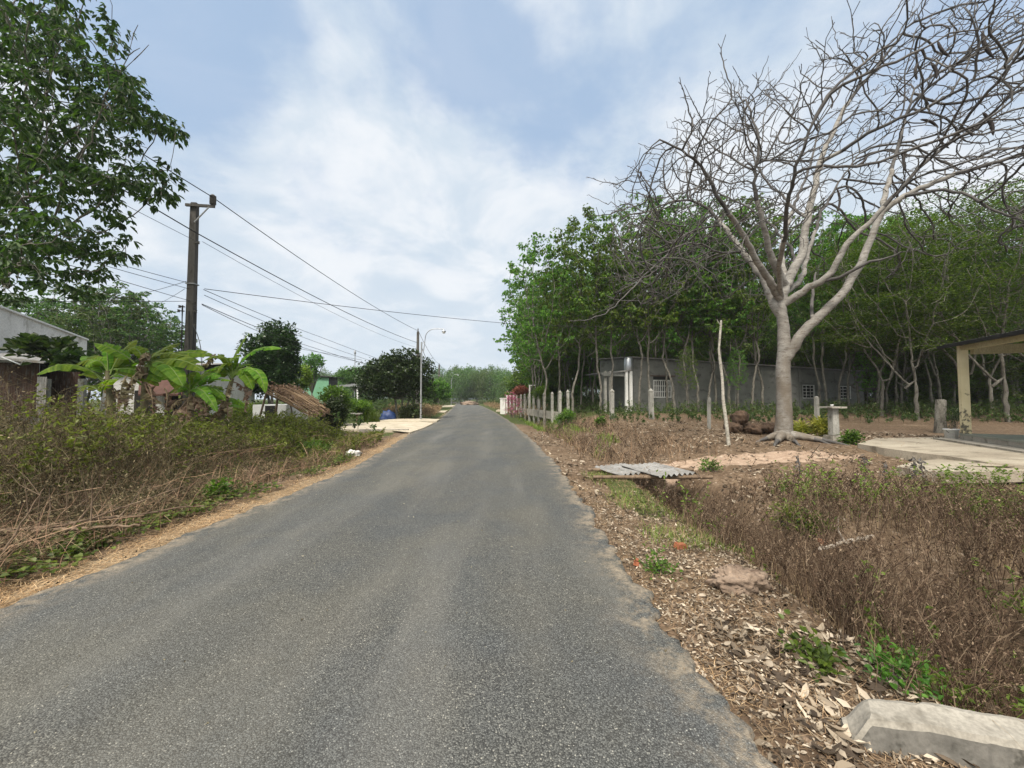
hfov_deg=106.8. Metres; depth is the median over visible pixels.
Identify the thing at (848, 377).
rubber tree
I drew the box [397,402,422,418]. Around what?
round bush
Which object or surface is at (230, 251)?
power cable
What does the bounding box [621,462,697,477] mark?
corrugated sheet
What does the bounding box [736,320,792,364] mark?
broad leaf tree
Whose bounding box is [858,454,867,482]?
dead weed stalk
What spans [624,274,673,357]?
rubber tree
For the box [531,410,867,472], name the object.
dry scrub
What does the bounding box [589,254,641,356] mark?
rubber tree
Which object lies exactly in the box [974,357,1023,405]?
understorey tree
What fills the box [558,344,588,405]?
rubber tree
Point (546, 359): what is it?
rubber tree
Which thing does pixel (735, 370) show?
rubber tree
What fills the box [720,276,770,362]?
rubber tree
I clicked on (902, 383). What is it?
broad leaf tree
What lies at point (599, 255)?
rubber tree
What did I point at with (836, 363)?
broad leaf tree
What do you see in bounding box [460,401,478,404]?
sand heap
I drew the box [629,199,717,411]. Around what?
rubber tree
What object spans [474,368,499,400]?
tree
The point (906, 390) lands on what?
broad leaf tree
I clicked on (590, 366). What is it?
rubber tree
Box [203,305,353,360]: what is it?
power cable
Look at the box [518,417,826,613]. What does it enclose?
grass
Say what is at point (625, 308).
rubber tree
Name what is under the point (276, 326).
power cable
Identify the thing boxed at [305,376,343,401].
green shed
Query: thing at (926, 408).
undergrowth
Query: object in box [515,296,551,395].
rubber tree
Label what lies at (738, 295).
rubber tree
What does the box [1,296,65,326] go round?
rubber tree
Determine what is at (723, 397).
bare sapling
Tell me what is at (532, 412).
wall
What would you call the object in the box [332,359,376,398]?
orchard tree
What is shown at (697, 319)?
rubber tree
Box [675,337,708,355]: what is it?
rubber tree
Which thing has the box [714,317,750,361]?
rubber tree
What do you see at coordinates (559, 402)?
fence post
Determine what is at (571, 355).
rubber tree
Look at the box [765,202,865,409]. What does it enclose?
rubber tree
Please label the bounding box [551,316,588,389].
rubber tree
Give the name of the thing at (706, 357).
rubber tree
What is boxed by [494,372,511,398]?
tree
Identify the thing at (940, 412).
concrete post
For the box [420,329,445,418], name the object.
street lamp
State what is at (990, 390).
broad leaf tree
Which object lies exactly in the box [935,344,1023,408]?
understorey tree
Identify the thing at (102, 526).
fallen branch
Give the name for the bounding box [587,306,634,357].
rubber tree
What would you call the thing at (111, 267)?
power cable
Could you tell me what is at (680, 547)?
brick
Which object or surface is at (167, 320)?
rubber tree
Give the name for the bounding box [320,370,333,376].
tree
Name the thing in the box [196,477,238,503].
leafy weed
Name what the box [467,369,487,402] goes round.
tree
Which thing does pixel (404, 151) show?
sky
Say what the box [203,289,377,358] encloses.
power cable
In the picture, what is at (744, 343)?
rubber tree
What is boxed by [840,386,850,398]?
window
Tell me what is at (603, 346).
rubber tree
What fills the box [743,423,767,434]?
earth mound
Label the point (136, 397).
door
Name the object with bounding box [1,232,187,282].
power cable
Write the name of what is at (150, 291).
power cable
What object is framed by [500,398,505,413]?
gate pillar
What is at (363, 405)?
round bush
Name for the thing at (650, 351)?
rubber tree
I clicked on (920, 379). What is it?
understorey tree
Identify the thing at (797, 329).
rubber tree
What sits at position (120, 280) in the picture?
power cable
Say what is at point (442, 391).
bushy tree
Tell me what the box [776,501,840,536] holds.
leafy weed
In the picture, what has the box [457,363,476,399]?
tree
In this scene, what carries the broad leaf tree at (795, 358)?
on the ground at (876, 427)
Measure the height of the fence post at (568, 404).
2.290 m
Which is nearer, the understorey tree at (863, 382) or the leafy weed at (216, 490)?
the leafy weed at (216, 490)
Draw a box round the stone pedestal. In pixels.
[819,406,846,440]
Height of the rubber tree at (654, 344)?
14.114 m
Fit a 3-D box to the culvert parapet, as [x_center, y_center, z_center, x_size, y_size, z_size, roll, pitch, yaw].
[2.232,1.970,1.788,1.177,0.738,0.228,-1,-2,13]
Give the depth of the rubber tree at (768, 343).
37.05 m
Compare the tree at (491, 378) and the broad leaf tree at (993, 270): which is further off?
the tree at (491, 378)
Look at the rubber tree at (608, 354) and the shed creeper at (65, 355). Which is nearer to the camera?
the shed creeper at (65, 355)
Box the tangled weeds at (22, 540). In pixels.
[0,356,390,587]
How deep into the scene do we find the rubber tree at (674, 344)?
40.65 m
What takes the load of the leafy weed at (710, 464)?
on the ground at (876, 427)
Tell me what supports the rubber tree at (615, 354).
on the ground at (876, 427)
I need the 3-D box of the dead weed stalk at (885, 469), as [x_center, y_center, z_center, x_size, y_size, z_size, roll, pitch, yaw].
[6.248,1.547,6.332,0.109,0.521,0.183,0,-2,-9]
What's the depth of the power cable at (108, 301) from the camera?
11.60 m
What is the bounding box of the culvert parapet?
[839,699,1023,767]
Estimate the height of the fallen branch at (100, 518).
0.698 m
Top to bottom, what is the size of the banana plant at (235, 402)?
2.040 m
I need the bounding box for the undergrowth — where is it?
[90,388,1023,439]
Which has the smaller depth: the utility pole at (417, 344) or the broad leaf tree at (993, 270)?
the broad leaf tree at (993, 270)
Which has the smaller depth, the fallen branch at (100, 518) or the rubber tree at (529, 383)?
the fallen branch at (100, 518)
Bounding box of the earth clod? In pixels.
[704,564,773,596]
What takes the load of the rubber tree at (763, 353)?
on the ground at (876, 427)
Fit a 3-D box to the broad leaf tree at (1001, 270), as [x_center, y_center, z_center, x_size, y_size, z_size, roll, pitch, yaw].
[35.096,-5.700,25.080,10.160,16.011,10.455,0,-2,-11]
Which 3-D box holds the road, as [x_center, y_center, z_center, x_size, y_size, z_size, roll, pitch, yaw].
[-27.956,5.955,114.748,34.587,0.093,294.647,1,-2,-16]
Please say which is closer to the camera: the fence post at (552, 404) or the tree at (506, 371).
the fence post at (552, 404)
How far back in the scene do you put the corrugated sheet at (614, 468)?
8.24 m
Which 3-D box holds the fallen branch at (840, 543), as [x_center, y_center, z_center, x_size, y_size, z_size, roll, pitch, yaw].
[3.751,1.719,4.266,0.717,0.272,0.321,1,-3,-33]
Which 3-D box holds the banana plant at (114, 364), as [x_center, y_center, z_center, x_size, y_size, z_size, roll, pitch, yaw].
[-11.291,0.349,10.683,2.278,3.364,1.659,1,-2,-18]
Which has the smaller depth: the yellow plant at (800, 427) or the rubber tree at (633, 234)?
the yellow plant at (800, 427)
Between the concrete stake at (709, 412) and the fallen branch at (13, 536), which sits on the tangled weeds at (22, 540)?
the fallen branch at (13, 536)
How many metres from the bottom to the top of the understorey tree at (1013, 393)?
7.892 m
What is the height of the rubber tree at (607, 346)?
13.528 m
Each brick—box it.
[633,558,638,566]
[673,542,687,549]
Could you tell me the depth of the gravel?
3.35 m
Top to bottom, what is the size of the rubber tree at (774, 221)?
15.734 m
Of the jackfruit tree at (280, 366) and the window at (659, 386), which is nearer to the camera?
the jackfruit tree at (280, 366)
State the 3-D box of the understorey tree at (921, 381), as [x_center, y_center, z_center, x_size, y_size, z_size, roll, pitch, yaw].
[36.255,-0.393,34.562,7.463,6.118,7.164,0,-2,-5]
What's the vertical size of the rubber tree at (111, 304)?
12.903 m
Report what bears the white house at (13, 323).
on the ground at (876, 427)
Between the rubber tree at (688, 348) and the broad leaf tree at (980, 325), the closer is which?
the broad leaf tree at (980, 325)
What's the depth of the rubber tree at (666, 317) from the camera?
24.52 m
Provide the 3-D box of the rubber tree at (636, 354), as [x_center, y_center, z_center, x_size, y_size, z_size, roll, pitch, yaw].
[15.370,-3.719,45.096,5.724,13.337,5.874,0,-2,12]
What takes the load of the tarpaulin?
on the ground at (876, 427)
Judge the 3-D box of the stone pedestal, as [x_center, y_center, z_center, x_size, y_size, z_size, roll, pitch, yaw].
[9.748,1.199,11.523,0.460,1.034,0.460,0,-2,0]
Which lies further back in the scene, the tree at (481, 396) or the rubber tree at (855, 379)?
the tree at (481, 396)
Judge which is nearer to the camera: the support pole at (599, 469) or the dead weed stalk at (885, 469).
the dead weed stalk at (885, 469)
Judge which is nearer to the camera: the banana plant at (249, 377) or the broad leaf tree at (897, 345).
the banana plant at (249, 377)
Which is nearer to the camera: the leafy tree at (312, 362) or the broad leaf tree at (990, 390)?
the broad leaf tree at (990, 390)
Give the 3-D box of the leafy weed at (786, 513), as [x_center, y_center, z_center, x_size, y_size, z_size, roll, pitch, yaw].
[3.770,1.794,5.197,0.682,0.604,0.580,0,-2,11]
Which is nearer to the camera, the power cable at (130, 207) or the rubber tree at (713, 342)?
the power cable at (130, 207)
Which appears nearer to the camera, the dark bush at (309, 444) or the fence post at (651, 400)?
the dark bush at (309, 444)
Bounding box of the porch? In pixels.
[933,329,1023,453]
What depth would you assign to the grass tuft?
25.23 m
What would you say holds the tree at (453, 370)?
on the ground at (876, 427)
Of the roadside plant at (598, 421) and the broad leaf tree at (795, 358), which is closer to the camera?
the roadside plant at (598, 421)
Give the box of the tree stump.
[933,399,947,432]
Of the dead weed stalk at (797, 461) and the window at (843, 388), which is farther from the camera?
the window at (843, 388)
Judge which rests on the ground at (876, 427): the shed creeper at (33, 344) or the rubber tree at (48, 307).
the rubber tree at (48, 307)
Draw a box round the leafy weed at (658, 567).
[633,543,682,581]
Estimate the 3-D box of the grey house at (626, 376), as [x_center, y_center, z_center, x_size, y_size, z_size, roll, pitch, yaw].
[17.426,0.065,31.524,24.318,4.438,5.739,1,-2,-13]
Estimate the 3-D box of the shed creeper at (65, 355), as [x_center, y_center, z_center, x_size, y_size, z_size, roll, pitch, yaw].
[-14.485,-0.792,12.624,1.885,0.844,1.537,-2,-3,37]
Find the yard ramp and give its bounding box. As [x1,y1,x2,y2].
[896,459,1023,483]
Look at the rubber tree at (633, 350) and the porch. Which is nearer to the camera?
the porch
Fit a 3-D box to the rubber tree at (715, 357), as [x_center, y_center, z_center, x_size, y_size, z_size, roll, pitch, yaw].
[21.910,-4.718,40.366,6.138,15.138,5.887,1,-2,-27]
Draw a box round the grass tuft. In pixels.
[360,407,381,421]
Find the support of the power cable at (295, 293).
attached to the utility pole at (417, 344)
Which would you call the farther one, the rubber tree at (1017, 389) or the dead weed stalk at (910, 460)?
the rubber tree at (1017, 389)
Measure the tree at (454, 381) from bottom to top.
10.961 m
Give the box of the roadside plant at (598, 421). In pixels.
[593,415,608,428]
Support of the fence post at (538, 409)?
on the ground at (876, 427)
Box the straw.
[0,420,968,767]
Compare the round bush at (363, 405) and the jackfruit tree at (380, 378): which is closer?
the round bush at (363, 405)
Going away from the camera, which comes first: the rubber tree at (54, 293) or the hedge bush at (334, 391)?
the hedge bush at (334, 391)
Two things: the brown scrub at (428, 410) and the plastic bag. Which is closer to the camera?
the plastic bag
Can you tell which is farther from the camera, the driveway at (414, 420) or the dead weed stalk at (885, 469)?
the driveway at (414, 420)
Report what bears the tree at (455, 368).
on the ground at (876, 427)
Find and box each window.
[653,380,671,397]
[802,385,814,397]
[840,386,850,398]
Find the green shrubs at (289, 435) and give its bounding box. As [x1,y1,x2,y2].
[0,378,385,582]
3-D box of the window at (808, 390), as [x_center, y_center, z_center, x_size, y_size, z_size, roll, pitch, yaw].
[23.908,0.618,30.729,1.222,1.092,0.150,1,-2,-13]
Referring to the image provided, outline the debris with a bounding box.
[34,451,666,732]
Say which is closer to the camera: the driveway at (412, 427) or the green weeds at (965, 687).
the green weeds at (965, 687)
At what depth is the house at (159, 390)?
18.99 m
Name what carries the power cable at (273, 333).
attached to the utility pole at (191, 313)
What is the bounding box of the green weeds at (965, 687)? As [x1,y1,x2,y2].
[624,455,1023,744]
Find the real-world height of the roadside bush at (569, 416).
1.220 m
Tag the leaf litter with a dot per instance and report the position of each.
(838, 750)
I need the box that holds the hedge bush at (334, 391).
[315,385,356,421]
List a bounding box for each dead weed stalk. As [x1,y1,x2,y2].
[794,455,802,482]
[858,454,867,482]
[882,461,894,489]
[907,457,920,481]
[916,457,928,491]
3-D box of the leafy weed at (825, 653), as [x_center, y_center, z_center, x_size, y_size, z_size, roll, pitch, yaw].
[1.897,1.747,2.442,0.427,0.435,0.436,0,-2,0]
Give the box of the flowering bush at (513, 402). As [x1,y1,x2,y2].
[503,391,522,417]
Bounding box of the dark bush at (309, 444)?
[286,435,334,456]
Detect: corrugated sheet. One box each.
[595,463,647,474]
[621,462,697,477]
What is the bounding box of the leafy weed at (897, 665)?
[838,631,946,703]
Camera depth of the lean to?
15.62 m
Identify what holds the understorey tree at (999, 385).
on the ground at (876, 427)
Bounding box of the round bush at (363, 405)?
[347,397,373,420]
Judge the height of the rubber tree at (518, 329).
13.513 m
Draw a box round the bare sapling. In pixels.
[717,320,730,444]
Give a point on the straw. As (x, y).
(158, 536)
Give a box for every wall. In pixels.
[359,429,408,431]
[518,408,565,419]
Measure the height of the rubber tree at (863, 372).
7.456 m
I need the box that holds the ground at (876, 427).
[0,399,1023,767]
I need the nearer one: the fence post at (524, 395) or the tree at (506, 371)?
the fence post at (524, 395)
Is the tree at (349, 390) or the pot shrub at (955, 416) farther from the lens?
the tree at (349, 390)
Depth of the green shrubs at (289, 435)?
7.51 m
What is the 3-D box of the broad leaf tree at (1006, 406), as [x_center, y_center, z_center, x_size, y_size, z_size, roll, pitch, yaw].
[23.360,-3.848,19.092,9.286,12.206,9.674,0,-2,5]
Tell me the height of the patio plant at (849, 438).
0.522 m
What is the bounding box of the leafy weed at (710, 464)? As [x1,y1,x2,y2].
[696,455,724,471]
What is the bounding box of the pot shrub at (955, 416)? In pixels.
[942,405,959,428]
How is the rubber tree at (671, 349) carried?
on the ground at (876, 427)
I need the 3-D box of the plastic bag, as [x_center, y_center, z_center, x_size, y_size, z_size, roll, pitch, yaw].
[-4.495,1.990,10.806,0.465,0.259,0.299,0,-2,0]
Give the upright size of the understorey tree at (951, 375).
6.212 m
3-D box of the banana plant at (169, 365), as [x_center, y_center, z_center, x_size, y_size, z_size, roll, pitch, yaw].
[-10.030,0.364,11.018,3.383,3.327,1.338,-1,-2,16]
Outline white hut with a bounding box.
[252,404,307,423]
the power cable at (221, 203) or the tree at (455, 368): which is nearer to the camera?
the power cable at (221, 203)
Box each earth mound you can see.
[723,422,742,433]
[730,410,748,425]
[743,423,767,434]
[761,423,774,433]
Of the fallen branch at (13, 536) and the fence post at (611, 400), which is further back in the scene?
the fence post at (611, 400)
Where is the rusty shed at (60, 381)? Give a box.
[0,353,86,416]
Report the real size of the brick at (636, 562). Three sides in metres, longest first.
0.090 x 0.055 x 0.050 m
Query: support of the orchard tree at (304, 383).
on the ground at (876, 427)
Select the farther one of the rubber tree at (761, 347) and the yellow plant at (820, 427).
the rubber tree at (761, 347)
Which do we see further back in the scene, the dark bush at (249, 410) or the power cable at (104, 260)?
the dark bush at (249, 410)
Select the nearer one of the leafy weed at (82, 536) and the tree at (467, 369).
the leafy weed at (82, 536)
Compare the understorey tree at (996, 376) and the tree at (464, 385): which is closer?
the understorey tree at (996, 376)
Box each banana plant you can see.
[37,340,160,419]
[124,343,211,418]
[163,370,230,450]
[175,386,244,425]
[201,335,280,425]
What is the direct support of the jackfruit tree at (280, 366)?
on the ground at (876, 427)
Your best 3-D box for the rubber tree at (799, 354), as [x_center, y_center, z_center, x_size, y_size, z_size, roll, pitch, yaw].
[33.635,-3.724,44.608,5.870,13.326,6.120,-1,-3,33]
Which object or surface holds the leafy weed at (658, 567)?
on the ground at (876, 427)
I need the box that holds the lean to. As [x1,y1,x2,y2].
[259,381,330,419]
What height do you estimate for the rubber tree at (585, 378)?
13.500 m
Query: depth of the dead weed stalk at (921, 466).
6.05 m
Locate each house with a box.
[0,305,88,433]
[100,363,254,418]
[585,356,863,411]
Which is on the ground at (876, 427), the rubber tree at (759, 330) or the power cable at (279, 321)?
the rubber tree at (759, 330)
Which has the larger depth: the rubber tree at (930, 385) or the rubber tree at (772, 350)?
the rubber tree at (772, 350)
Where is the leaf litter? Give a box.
[524,421,1012,767]
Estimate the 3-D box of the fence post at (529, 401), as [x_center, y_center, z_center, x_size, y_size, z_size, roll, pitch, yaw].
[1.503,2.182,32.959,0.190,2.700,0.190,1,-3,-10]
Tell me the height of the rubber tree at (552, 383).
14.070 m
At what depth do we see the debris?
2.67 m
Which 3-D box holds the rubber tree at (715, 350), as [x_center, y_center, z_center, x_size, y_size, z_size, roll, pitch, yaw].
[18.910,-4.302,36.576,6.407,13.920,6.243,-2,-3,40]
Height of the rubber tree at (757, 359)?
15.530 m
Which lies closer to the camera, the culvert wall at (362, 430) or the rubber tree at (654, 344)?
the culvert wall at (362, 430)
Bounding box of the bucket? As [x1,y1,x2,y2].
[942,428,959,438]
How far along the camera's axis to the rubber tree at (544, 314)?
25.72 m
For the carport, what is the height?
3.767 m
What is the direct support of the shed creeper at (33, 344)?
hanging from the rusty shed at (60, 381)
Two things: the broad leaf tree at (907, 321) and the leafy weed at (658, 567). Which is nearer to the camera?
the leafy weed at (658, 567)
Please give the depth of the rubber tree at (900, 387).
27.90 m
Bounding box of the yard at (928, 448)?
[858,437,1023,468]
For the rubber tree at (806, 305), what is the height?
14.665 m
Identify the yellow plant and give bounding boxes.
[793,418,814,433]
[805,412,827,436]
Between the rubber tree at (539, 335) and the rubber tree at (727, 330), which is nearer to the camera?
the rubber tree at (727, 330)
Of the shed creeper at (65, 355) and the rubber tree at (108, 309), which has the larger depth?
the rubber tree at (108, 309)
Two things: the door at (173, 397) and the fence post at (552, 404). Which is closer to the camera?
the door at (173, 397)
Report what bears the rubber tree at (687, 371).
on the ground at (876, 427)
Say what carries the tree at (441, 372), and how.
on the ground at (876, 427)
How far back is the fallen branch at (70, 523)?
4.25 m
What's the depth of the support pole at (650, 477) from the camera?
7.61 m
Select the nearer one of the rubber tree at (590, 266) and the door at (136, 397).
the door at (136, 397)
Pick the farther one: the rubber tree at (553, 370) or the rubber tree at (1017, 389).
the rubber tree at (553, 370)
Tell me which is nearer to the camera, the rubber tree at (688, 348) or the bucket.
the bucket
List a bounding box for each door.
[134,390,155,411]
[165,396,181,414]
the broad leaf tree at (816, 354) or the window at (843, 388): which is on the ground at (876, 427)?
the broad leaf tree at (816, 354)
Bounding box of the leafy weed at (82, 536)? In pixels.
[36,522,135,560]
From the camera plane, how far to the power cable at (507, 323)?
19.57 m
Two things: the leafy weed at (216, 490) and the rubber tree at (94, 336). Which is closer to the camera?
the leafy weed at (216, 490)
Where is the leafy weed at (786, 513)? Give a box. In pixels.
[761,492,811,531]
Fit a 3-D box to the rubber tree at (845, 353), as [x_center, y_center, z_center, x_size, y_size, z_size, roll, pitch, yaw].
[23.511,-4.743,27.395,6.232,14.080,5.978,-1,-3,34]
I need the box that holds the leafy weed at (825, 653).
[777,609,855,682]
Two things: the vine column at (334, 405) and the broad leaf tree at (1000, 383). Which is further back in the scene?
the broad leaf tree at (1000, 383)
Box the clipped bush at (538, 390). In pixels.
[529,384,548,418]
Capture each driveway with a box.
[341,422,432,433]
[380,418,439,422]
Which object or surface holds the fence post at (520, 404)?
on the ground at (876, 427)
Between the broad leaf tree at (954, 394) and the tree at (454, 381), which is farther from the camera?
the tree at (454, 381)
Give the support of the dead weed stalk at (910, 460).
on the ground at (876, 427)
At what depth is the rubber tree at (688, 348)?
47.57 m
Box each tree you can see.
[0,0,189,308]
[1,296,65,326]
[9,302,98,368]
[21,287,123,381]
[23,286,130,384]
[35,278,149,406]
[45,307,129,409]
[68,285,156,378]
[69,281,184,388]
[81,289,166,378]
[100,298,183,350]
[114,315,183,367]
[149,323,204,362]
[234,317,304,403]
[278,360,313,403]
[298,352,326,395]
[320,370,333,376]
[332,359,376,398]
[337,381,366,398]
[349,346,439,418]
[419,377,453,402]
[431,364,446,379]
[442,371,462,403]
[444,366,464,400]
[445,364,464,400]
[449,368,472,402]
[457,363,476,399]
[459,371,477,400]
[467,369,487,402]
[469,367,483,399]
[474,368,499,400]
[479,364,500,398]
[482,367,503,399]
[492,366,511,398]
[493,231,588,427]
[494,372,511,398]
[497,269,556,419]
[499,378,510,397]
[503,365,571,401]
[511,384,528,414]
[512,276,575,407]
[514,280,564,402]
[514,296,551,393]
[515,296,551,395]
[516,331,557,397]
[519,342,556,385]
[524,261,587,411]
[533,273,589,407]
[536,203,623,412]
[547,289,586,405]
[547,347,588,397]
[548,260,618,408]
[550,213,640,412]
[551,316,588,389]
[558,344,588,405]
[562,322,602,405]
[569,271,623,403]
[569,385,584,405]
[570,0,1023,445]
[574,346,598,400]
[576,228,660,388]
[576,271,626,404]
[576,357,600,403]
[577,279,620,405]
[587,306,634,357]
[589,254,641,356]
[592,336,638,381]
[596,192,678,411]
[600,282,646,356]
[602,209,695,411]
[614,320,656,355]
[620,215,710,411]
[620,328,660,357]
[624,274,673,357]
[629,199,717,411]
[636,320,682,358]
[645,194,736,408]
[647,212,742,411]
[649,330,690,358]
[656,315,706,358]
[659,291,712,358]
[663,291,703,360]
[666,208,754,411]
[666,230,750,396]
[671,194,770,411]
[674,346,698,406]
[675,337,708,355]
[678,271,744,360]
[689,345,727,361]
[693,212,779,407]
[700,285,739,361]
[705,202,798,411]
[707,276,761,361]
[710,192,798,411]
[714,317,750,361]
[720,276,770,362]
[722,314,769,363]
[724,347,748,407]
[731,264,794,363]
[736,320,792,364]
[738,331,770,364]
[741,277,792,363]
[748,337,837,366]
[752,298,853,367]
[756,313,797,364]
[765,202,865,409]
[768,309,847,366]
[771,303,823,366]
[786,210,877,410]
[789,211,1000,415]
[790,266,819,366]
[790,327,847,368]
[793,216,888,404]
[794,207,1011,419]
[796,286,916,378]
[803,212,915,406]
[803,282,941,396]
[805,294,854,363]
[806,235,905,408]
[815,339,938,406]
[821,214,927,405]
[828,359,890,404]
[841,258,1007,406]
[842,353,945,407]
[845,171,1023,374]
[847,333,890,405]
[854,345,955,405]
[855,215,960,407]
[858,172,1023,421]
[859,283,987,402]
[864,200,1023,398]
[864,350,975,406]
[869,228,953,411]
[883,208,986,408]
[893,342,996,406]
[904,189,1023,361]
[907,348,1014,407]
[914,265,1020,406]
[925,205,1023,409]
[926,334,1023,407]
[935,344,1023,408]
[940,325,1023,408]
[944,278,1023,408]
[949,179,1023,342]
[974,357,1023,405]
[978,244,1023,403]
[1001,274,1021,405]
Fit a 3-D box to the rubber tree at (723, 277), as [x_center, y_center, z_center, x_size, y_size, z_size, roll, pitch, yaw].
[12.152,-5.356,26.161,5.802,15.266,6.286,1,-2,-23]
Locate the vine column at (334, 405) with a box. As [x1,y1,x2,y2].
[318,394,350,433]
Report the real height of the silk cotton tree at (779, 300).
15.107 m
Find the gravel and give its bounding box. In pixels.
[0,452,905,765]
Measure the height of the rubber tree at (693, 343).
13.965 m
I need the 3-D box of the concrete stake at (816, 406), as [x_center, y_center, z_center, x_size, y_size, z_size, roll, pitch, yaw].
[13.210,1.293,16.463,0.130,1.521,0.130,0,-2,-11]
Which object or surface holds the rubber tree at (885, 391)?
on the ground at (876, 427)
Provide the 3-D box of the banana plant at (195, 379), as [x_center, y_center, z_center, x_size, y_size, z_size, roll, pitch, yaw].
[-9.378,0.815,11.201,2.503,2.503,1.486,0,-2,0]
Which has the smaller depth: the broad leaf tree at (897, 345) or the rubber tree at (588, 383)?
the broad leaf tree at (897, 345)
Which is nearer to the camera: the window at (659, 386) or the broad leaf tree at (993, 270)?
the broad leaf tree at (993, 270)
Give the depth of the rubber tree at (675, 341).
35.93 m
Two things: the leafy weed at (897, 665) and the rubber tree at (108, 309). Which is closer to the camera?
the leafy weed at (897, 665)
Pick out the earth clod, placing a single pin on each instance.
(727, 578)
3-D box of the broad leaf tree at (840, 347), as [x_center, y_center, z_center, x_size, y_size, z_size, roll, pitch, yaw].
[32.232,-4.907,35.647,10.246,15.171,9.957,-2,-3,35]
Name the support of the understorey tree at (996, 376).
on the ground at (876, 427)
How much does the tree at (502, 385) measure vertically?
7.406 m
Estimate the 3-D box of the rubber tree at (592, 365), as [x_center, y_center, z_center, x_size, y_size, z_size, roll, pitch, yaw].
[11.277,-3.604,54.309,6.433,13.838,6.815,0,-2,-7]
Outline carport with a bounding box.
[336,384,360,398]
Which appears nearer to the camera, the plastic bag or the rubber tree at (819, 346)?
the plastic bag
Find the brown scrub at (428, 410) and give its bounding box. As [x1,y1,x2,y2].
[378,401,547,419]
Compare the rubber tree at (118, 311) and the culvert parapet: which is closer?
the culvert parapet
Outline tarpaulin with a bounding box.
[380,410,395,419]
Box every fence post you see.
[520,395,521,416]
[523,394,525,418]
[528,394,530,422]
[532,395,534,423]
[537,394,539,423]
[551,392,553,422]
[558,391,561,422]
[566,390,569,411]
[609,389,614,416]
[648,388,653,418]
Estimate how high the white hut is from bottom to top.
1.400 m
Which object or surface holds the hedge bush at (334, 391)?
on the ground at (876, 427)
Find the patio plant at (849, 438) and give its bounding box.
[835,429,865,445]
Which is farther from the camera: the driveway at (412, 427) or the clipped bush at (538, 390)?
the clipped bush at (538, 390)
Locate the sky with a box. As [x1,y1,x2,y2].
[0,0,1023,399]
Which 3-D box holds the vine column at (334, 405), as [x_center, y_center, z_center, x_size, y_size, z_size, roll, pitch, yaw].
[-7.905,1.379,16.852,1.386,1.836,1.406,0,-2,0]
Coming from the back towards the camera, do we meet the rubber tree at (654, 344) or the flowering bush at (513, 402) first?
the flowering bush at (513, 402)
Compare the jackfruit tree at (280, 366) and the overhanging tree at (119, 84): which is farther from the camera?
the jackfruit tree at (280, 366)
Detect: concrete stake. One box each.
[707,397,710,428]
[814,396,819,419]
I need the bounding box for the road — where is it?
[0,402,777,767]
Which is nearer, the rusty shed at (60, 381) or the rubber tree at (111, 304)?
the rusty shed at (60, 381)
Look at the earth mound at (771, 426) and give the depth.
13.46 m
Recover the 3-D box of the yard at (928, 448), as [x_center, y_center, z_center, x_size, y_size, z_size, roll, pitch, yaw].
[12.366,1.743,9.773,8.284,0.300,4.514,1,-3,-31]
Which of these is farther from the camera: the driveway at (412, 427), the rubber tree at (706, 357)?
the rubber tree at (706, 357)
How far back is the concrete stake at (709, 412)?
15.54 m
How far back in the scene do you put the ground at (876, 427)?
5.38 m
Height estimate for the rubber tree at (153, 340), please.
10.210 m
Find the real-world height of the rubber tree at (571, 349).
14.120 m
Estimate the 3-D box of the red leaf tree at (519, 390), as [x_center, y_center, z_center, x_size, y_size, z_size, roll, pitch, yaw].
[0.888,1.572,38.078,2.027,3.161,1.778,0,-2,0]
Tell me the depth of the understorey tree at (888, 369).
32.89 m
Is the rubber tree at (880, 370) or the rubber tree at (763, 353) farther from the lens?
the rubber tree at (763, 353)
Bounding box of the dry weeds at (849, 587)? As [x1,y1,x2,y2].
[639,456,1023,718]
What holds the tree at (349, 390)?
on the ground at (876, 427)
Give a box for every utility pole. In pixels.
[177,194,216,417]
[415,329,419,407]
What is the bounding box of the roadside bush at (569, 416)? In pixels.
[554,408,575,425]
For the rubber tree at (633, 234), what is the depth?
25.18 m
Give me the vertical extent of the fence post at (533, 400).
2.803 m
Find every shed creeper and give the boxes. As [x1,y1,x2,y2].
[0,332,82,365]
[39,347,97,372]
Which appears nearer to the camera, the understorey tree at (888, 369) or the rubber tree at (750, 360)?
the understorey tree at (888, 369)
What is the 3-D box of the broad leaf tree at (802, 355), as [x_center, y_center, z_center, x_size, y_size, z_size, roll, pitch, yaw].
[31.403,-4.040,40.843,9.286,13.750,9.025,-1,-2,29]
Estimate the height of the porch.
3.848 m
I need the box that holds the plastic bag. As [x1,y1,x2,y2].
[346,449,362,455]
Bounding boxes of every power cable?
[0,236,188,288]
[1,116,416,342]
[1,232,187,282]
[5,139,192,239]
[7,248,188,300]
[16,74,415,329]
[33,301,180,301]
[111,281,185,298]
[202,241,417,347]
[202,304,364,363]
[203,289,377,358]
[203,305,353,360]
[204,288,1019,326]
[204,295,372,361]
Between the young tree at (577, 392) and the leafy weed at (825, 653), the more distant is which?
the young tree at (577, 392)
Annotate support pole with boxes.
[588,468,693,470]
[593,475,712,478]
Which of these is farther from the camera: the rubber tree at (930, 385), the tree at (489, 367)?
the tree at (489, 367)
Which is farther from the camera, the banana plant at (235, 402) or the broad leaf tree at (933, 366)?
the broad leaf tree at (933, 366)
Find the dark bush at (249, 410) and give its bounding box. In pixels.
[226,400,259,420]
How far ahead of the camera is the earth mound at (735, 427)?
13.46 m
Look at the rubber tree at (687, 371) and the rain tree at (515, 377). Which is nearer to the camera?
the rubber tree at (687, 371)
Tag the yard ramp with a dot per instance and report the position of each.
(932, 463)
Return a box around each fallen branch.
[0,446,100,555]
[0,470,204,533]
[31,473,183,532]
[49,473,144,531]
[818,518,874,550]
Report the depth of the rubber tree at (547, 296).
32.83 m
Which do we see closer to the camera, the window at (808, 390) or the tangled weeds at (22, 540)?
the tangled weeds at (22, 540)

